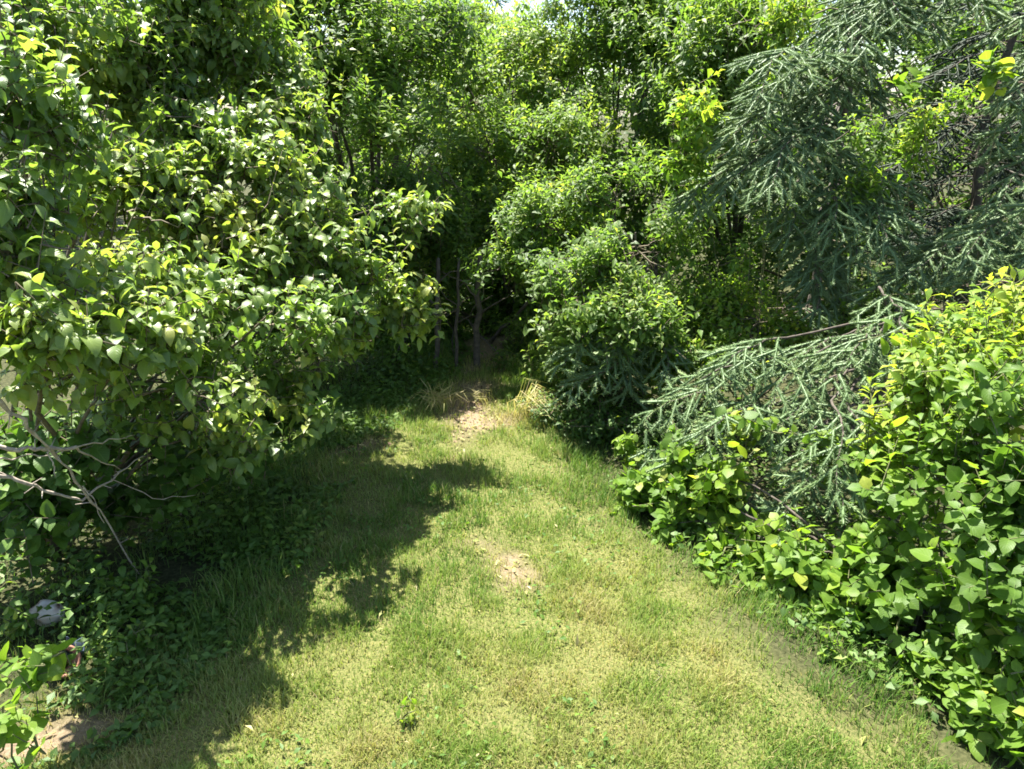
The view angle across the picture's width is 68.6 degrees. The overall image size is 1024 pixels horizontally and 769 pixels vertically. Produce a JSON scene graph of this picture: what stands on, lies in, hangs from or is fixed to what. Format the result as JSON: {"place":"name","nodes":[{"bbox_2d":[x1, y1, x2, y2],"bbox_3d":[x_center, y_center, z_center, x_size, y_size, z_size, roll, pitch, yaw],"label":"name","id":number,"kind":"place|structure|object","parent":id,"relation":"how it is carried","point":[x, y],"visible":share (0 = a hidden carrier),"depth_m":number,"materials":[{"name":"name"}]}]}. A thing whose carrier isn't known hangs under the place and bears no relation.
{"place":"outdoors","nodes":[
{"label":"outdoors","id":0,"kind":"place"},
{"bbox_2d":[400,0,534,158],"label":"spruce","id":1,"kind":"object","parent":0,"point":[415,116],"depth_m":10.21,"materials":[{"name":"green plant"}]},
{"bbox_2d":[7,0,1006,116],"label":"sky","id":2,"kind":"structure","parent":0,"point":[505,9],"materials":[{"name":"white"}]},
{"bbox_2d":[0,117,1023,768],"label":"ground","id":3,"kind":"structure","parent":0,"point":[64,735],"depth_m":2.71,"materials":[{"name":"green plant"}]},
{"bbox_2d":[0,591,50,645],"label":"weed","id":4,"kind":"object","parent":3,"relation":"on","point":[17,627],"visible":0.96,"depth_m":2.60,"materials":[{"name":"green plant"}]},
{"bbox_2d":[0,631,76,768],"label":"heart leaved vine","id":5,"kind":"object","parent":3,"relation":"on","point":[39,666],"visible":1,"depth_m":1.95,"materials":[{"name":"green plant"}]},
{"bbox_2d":[29,599,65,626],"bbox_3d":[-1.679,0.833,2.709,0.120,0.095,0.087,0,20,0],"label":"stone","id":6,"kind":"object","parent":3,"relation":"on","point":[54,610],"visible":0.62,"depth_m":2.69,"materials":[{"name":"grey stone"}]},
{"bbox_2d":[0,0,103,162],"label":"broadleaf tree","id":7,"kind":"object","parent":3,"relation":"on","point":[3,153],"depth_m":11.65,"materials":[{"name":"green plant"}]},
{"bbox_2d":[0,398,138,573],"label":"dead branch","id":8,"kind":"object","parent":3,"relation":"on","point":[3,405],"visible":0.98,"depth_m":2.35,"materials":[{"name":"grey wood"}]},
{"bbox_2d":[0,435,133,469],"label":"dead branch","id":9,"kind":"object","parent":8,"relation":"attached to","point":[23,448],"visible":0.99,"depth_m":2.33,"materials":[{"name":"grey wood"}]},
{"bbox_2d":[59,645,81,677],"bbox_3d":[-1.488,0.912,2.481,0.104,0.104,0.098,-2,-10,-36],"label":"flower pot","id":10,"kind":"object","parent":3,"relation":"on","point":[77,660],"visible":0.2,"depth_m":2.47,"materials":[{"name":"ceramic"}]},
{"bbox_2d":[0,0,141,304],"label":"leaning shrub","id":11,"kind":"object","parent":3,"relation":"on","point":[39,122],"visible":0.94,"depth_m":2.17,"materials":[{"name":"green plant"}]},
{"bbox_2d":[62,636,84,655],"bbox_3d":[-1.493,0.891,2.535,0.109,0.086,0.071,0,20,0],"label":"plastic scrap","id":12,"kind":"object","parent":3,"relation":"on","point":[77,644],"visible":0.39,"depth_m":2.54,"materials":[{"name":"plastic"}]},
{"bbox_2d":[93,557,158,627],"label":"weed","id":13,"kind":"object","parent":3,"relation":"on","point":[138,585],"visible":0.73,"depth_m":2.74,"materials":[{"name":"green plant"}]},
{"bbox_2d":[118,618,157,657],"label":"weed","id":14,"kind":"object","parent":3,"relation":"on","point":[139,647],"visible":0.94,"depth_m":2.52,"materials":[{"name":"green plant"}]},
{"bbox_2d":[0,378,339,583],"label":"shade shrub","id":15,"kind":"object","parent":3,"relation":"on","point":[38,520],"visible":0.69,"depth_m":2.75,"materials":[{"name":"green plant"}]},
{"bbox_2d":[0,455,194,501],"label":"dead branch","id":16,"kind":"object","parent":15,"relation":"attached to","point":[6,476],"visible":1,"depth_m":2.50,"materials":[{"name":"grey wood"}]},
{"bbox_2d":[1,0,341,416],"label":"tall shrub","id":17,"kind":"object","parent":3,"relation":"on","point":[125,51],"visible":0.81,"depth_m":3.50,"materials":[{"name":"green plant"}]},
{"bbox_2d":[0,0,371,224],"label":"broadleaf tree","id":18,"kind":"object","parent":3,"relation":"on","point":[200,78],"depth_m":10.15,"materials":[{"name":"green plant"}]},
{"bbox_2d":[0,227,451,558],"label":"dogwood shrub","id":19,"kind":"object","parent":3,"relation":"on","point":[141,303],"visible":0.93,"depth_m":2.69,"materials":[{"name":"green plant"}]},
{"bbox_2d":[23,71,454,426],"bbox_3d":[-1.331,-0.437,3.509,2.090,1.943,1.316,0,20,0],"label":"dogwood shrub","id":20,"kind":"object","parent":3,"relation":"on","point":[154,187],"visible":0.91,"depth_m":3.19,"materials":[{"name":"green plant"}]},
{"bbox_2d":[100,194,410,395],"bbox_3d":[-1.633,-0.574,4.831,1.981,1.323,1.404,0,20,0],"label":"back shrub","id":21,"kind":"object","parent":3,"relation":"on","point":[220,325],"visible":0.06,"depth_m":4.58,"materials":[{"name":"green plant"}]},
{"bbox_2d":[5,395,553,768],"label":"straw","id":22,"kind":"object","parent":3,"relation":"on","point":[73,728],"visible":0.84,"depth_m":3.12,"materials":[{"name":"beige plant"}]},
{"bbox_2d":[139,0,510,337],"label":"fine leaved tree","id":23,"kind":"object","parent":3,"relation":"on","point":[368,52],"visible":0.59,"depth_m":5.09,"materials":[{"name":"green plant"}]},
{"bbox_2d":[301,4,448,216],"bbox_3d":[-1.894,-4.842,12.271,4.601,4.547,3.043,0,20,0],"label":"broadleaf tree","id":24,"kind":"object","parent":3,"relation":"on","point":[424,155],"visible":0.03,"depth_m":12.03,"materials":[{"name":"green plant"}]},
{"bbox_2d":[393,691,418,727],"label":"seedling","id":25,"kind":"object","parent":3,"relation":"on","point":[404,719],"visible":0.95,"depth_m":2.27,"materials":[{"name":"green plant"}]},
{"bbox_2d":[7,367,826,768],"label":"clover","id":26,"kind":"object","parent":3,"relation":"on","point":[569,699],"visible":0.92,"depth_m":2.75,"materials":[{"name":"green plant"}]},
{"bbox_2d":[324,243,522,384],"bbox_3d":[-0.699,-0.717,6.241,2.157,1.054,2.727,0,20,0],"label":"understory bush","id":27,"kind":"object","parent":3,"relation":"on","point":[495,328],"visible":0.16,"depth_m":5.62,"materials":[{"name":"green plant"}]},
{"bbox_2d":[410,257,471,370],"bbox_3d":[-0.522,-0.470,5.261,0.507,0.832,0.198,0,20,0],"label":"bare trunk","id":28,"kind":"object","parent":3,"relation":"on","point":[437,340],"visible":0.6,"depth_m":5.25,"materials":[{"name":"brown plant"}]},
{"bbox_2d":[410,379,476,412],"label":"dry grass tuft","id":29,"kind":"object","parent":3,"relation":"on","point":[440,397],"visible":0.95,"depth_m":4.68,"materials":[{"name":"plant"}]},
{"bbox_2d":[420,258,490,368],"bbox_3d":[-0.381,-0.485,5.316,0.507,0.823,0.194,0,20,0],"label":"bare trunk","id":30,"kind":"object","parent":3,"relation":"on","point":[457,322],"visible":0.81,"depth_m":5.31,"materials":[{"name":"brown plant"}]},
{"bbox_2d":[373,0,563,243],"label":"willow","id":31,"kind":"object","parent":3,"relation":"on","point":[476,86],"visible":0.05,"depth_m":7.02,"materials":[{"name":"green plant"}]},
{"bbox_2d":[457,382,494,406],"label":"dry grass tuft","id":32,"kind":"object","parent":3,"relation":"on","point":[483,395],"visible":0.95,"depth_m":4.78,"materials":[{"name":"beige plant"}]},
{"bbox_2d":[441,247,513,367],"bbox_3d":[-0.235,-0.524,5.350,0.507,0.879,0.202,0,20,0],"label":"bare trunk","id":33,"kind":"object","parent":3,"relation":"on","point":[476,334],"visible":0.69,"depth_m":5.35,"materials":[{"name":"brown plant"}]},
{"bbox_2d":[295,267,673,459],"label":"leaf litter","id":34,"kind":"object","parent":3,"relation":"on","point":[453,399],"visible":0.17,"depth_m":4.71,"materials":[{"name":"brown plant"}]},
{"bbox_2d":[79,379,891,763],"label":"clippings","id":35,"kind":"object","parent":3,"relation":"on","point":[889,749],"visible":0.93,"depth_m":2.23,"materials":[{"name":"green plant"}]},
{"bbox_2d":[313,0,660,242],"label":"back shrub","id":36,"kind":"object","parent":3,"relation":"on","point":[348,136],"visible":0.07,"depth_m":8.60,"materials":[{"name":"green plant"}]},
{"bbox_2d":[489,297,532,343],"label":"leaning branch","id":37,"kind":"object","parent":3,"relation":"on","point":[499,330],"visible":0.65,"depth_m":5.81,"materials":[{"name":"brown plant"}]},
{"bbox_2d":[0,254,1023,768],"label":"ground cover","id":38,"kind":"object","parent":3,"relation":"on","point":[118,638],"visible":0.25,"depth_m":2.89,"materials":[{"name":"green plant"}]},
{"bbox_2d":[0,306,1023,768],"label":"long grass","id":39,"kind":"structure","parent":3,"relation":"on","point":[520,378],"depth_m":3.05,"materials":[{"name":"green plant"}]},
{"bbox_2d":[402,0,635,315],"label":"bright shrub","id":40,"kind":"object","parent":3,"relation":"on","point":[510,112],"visible":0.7,"depth_m":6.05,"materials":[{"name":"green plant"}]},
{"bbox_2d":[499,297,560,363],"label":"shrub","id":41,"kind":"object","parent":3,"relation":"on","point":[521,340],"visible":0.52,"depth_m":5.64,"materials":[{"name":"green plant"}]},
{"bbox_2d":[507,378,570,421],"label":"dry grass tuft","id":42,"kind":"object","parent":3,"relation":"on","point":[528,407],"visible":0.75,"depth_m":4.52,"materials":[{"name":"yellow plant"}]},
{"bbox_2d":[458,137,730,405],"bbox_3d":[0.438,-0.651,4.581,1.784,1.619,1.488,10,22,26],"label":"round leaved bush","id":43,"kind":"object","parent":3,"relation":"on","point":[610,269],"visible":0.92,"depth_m":4.43,"materials":[{"name":"green plant"}]},
{"bbox_2d":[474,0,726,242],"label":"willow","id":44,"kind":"object","parent":3,"relation":"on","point":[630,31],"visible":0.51,"depth_m":6.29,"materials":[{"name":"green plant"}]},
{"bbox_2d":[517,384,701,479],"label":"shade shrub","id":45,"kind":"object","parent":3,"relation":"on","point":[597,419],"visible":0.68,"depth_m":4.21,"materials":[{"name":"green plant"}]},
{"bbox_2d":[476,127,750,320],"bbox_3d":[0.858,-1.345,6.588,2.412,1.929,1.497,0,20,0],"label":"back shrub","id":46,"kind":"object","parent":3,"relation":"on","point":[629,222],"visible":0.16,"depth_m":6.37,"materials":[{"name":"green plant"}]},
{"bbox_2d":[543,259,697,410],"bbox_3d":[0.598,-0.176,4.328,0.856,0.913,1.073,0,20,0],"label":"spruce","id":47,"kind":"object","parent":3,"relation":"on","point":[578,349],"visible":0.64,"depth_m":4.14,"materials":[{"name":"green plant"}]},
{"bbox_2d":[601,430,643,475],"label":"seedling","id":48,"kind":"object","parent":3,"relation":"on","point":[624,444],"visible":0.86,"depth_m":3.81,"materials":[{"name":"green plant"}]},
{"bbox_2d":[491,118,811,306],"bbox_3d":[1.436,-1.867,7.899,4.119,1.976,2.147,11,23,28],"label":"understory bush","id":49,"kind":"object","parent":3,"relation":"on","point":[755,232],"visible":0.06,"depth_m":7.21,"materials":[{"name":"green plant"}]},
{"bbox_2d":[654,660,666,681],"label":"seedling","id":50,"kind":"object","parent":3,"relation":"on","point":[663,664],"visible":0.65,"depth_m":2.48,"materials":[{"name":"green plant"}]},
{"bbox_2d":[548,0,836,221],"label":"broadleaf tree","id":51,"kind":"object","parent":3,"relation":"on","point":[632,110],"visible":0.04,"depth_m":11.44,"materials":[{"name":"green plant"}]},
{"bbox_2d":[656,68,729,392],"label":"climbing vine","id":52,"kind":"object","parent":3,"relation":"on","point":[698,131],"visible":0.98,"depth_m":4.14,"materials":[{"name":"green plant"}]},
{"bbox_2d":[618,0,835,260],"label":"willow","id":53,"kind":"object","parent":3,"relation":"on","point":[722,49],"visible":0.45,"depth_m":5.54,"materials":[{"name":"green plant"}]},
{"bbox_2d":[702,233,767,400],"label":"climbing vine","id":54,"kind":"object","parent":3,"relation":"on","point":[737,264],"visible":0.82,"depth_m":4.22,"materials":[{"name":"green plant"}]},
{"bbox_2d":[656,406,904,510],"bbox_3d":[1.085,0.367,3.171,0.660,0.675,1.021,-5,21,-13],"label":"broadleaf shrub","id":55,"kind":"object","parent":3,"relation":"on","point":[733,487],"visible":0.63,"depth_m":3.18,"materials":[{"name":"green plant"}]},
{"bbox_2d":[746,0,821,337],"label":"climbing vine","id":56,"kind":"object","parent":3,"relation":"on","point":[781,17],"visible":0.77,"depth_m":4.39,"materials":[{"name":"green plant"}]},
{"bbox_2d":[631,272,941,410],"bbox_3d":[1.487,-0.174,4.262,1.669,0.970,0.735,5,21,13],"label":"spruce","id":57,"kind":"object","parent":3,"relation":"on","point":[782,327],"visible":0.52,"depth_m":4.23,"materials":[{"name":"green plant"}]},
{"bbox_2d":[627,286,982,559],"bbox_3d":[1.611,0.115,3.620,2.070,1.110,1.420,-9,22,-24],"label":"spruce","id":58,"kind":"object","parent":3,"relation":"on","point":[809,384],"visible":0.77,"depth_m":3.36,"materials":[{"name":"green plant"}]},
{"bbox_2d":[609,411,1023,767],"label":"broadleaf shrub","id":59,"kind":"object","parent":3,"relation":"on","point":[895,579],"visible":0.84,"depth_m":2.50,"materials":[{"name":"green plant"}]},
{"bbox_2d":[670,50,988,355],"bbox_3d":[2.443,-1.506,6.023,2.335,2.511,2.050,0,20,0],"label":"spruce","id":60,"kind":"object","parent":3,"relation":"on","point":[774,260],"visible":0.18,"depth_m":5.95,"materials":[{"name":"green plant"}]},
{"bbox_2d":[817,626,844,667],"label":"seedling","id":61,"kind":"object","parent":3,"relation":"on","point":[829,656],"visible":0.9,"depth_m":2.49,"materials":[{"name":"green plant"}]},
{"bbox_2d":[665,0,1022,378],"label":"spruce","id":62,"kind":"object","parent":3,"relation":"on","point":[866,18],"visible":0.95,"depth_m":4.03,"materials":[{"name":"green plant"}]},
{"bbox_2d":[827,153,898,409],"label":"climbing vine","id":63,"kind":"object","parent":3,"relation":"on","point":[872,183],"visible":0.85,"depth_m":3.96,"materials":[{"name":"green plant"}]},
{"bbox_2d":[743,0,1023,320],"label":"back shrub","id":64,"kind":"object","parent":3,"relation":"on","point":[878,145],"visible":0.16,"depth_m":7.64,"materials":[{"name":"green plant"}]},
{"bbox_2d":[749,0,1023,230],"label":"broadleaf tree","id":65,"kind":"object","parent":3,"relation":"on","point":[936,86],"visible":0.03,"depth_m":9.93,"materials":[{"name":"green plant"}]},
{"bbox_2d":[834,76,989,330],"bbox_3d":[2.104,-0.594,3.984,0.975,1.931,0.440,-5,21,-12],"label":"tree","id":66,"kind":"object","parent":3,"relation":"on","point":[865,129],"visible":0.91,"depth_m":3.68,"materials":[{"name":"green plant"}]},
{"bbox_2d":[887,96,946,303],"bbox_3d":[2.031,-0.537,3.947,0.398,1.833,0.256,-12,23,-29],"label":"tree","id":67,"kind":"object","parent":3,"relation":"on","point":[917,127],"visible":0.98,"depth_m":3.66,"materials":[{"name":"green plant"}]},
{"bbox_2d":[815,0,1023,345],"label":"spruce","id":68,"kind":"object","parent":3,"relation":"on","point":[970,130],"visible":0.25,"depth_m":5.53,"materials":[{"name":"green plant"}]},
{"bbox_2d":[835,264,1023,543],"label":"edge shrub","id":69,"kind":"object","parent":3,"relation":"on","point":[983,394],"visible":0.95,"depth_m":2.66,"materials":[{"name":"green plant"}]},
{"bbox_2d":[842,0,1023,378],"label":"spruce","id":70,"kind":"object","parent":3,"relation":"on","point":[963,263],"visible":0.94,"depth_m":3.73,"materials":[{"name":"green plant"}]},
{"bbox_2d":[887,44,1018,373],"bbox_3d":[2.072,-0.560,3.707,0.630,2.035,0.329,5,21,14],"label":"climbing vine","id":71,"kind":"object","parent":3,"relation":"on","point":[990,78],"visible":0.94,"depth_m":3.37,"materials":[{"name":"green plant"}]},
{"bbox_2d":[909,46,1023,275],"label":"spruce","id":72,"kind":"object","parent":3,"relation":"on","point":[965,179],"visible":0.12,"depth_m":6.51,"materials":[{"name":"green plant"}]},
{"bbox_2d":[914,0,1020,198],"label":"broadleaf tree","id":73,"kind":"object","parent":3,"relation":"on","point":[978,114],"visible":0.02,"depth_m":11.90,"materials":[{"name":"green plant"}]}
]}

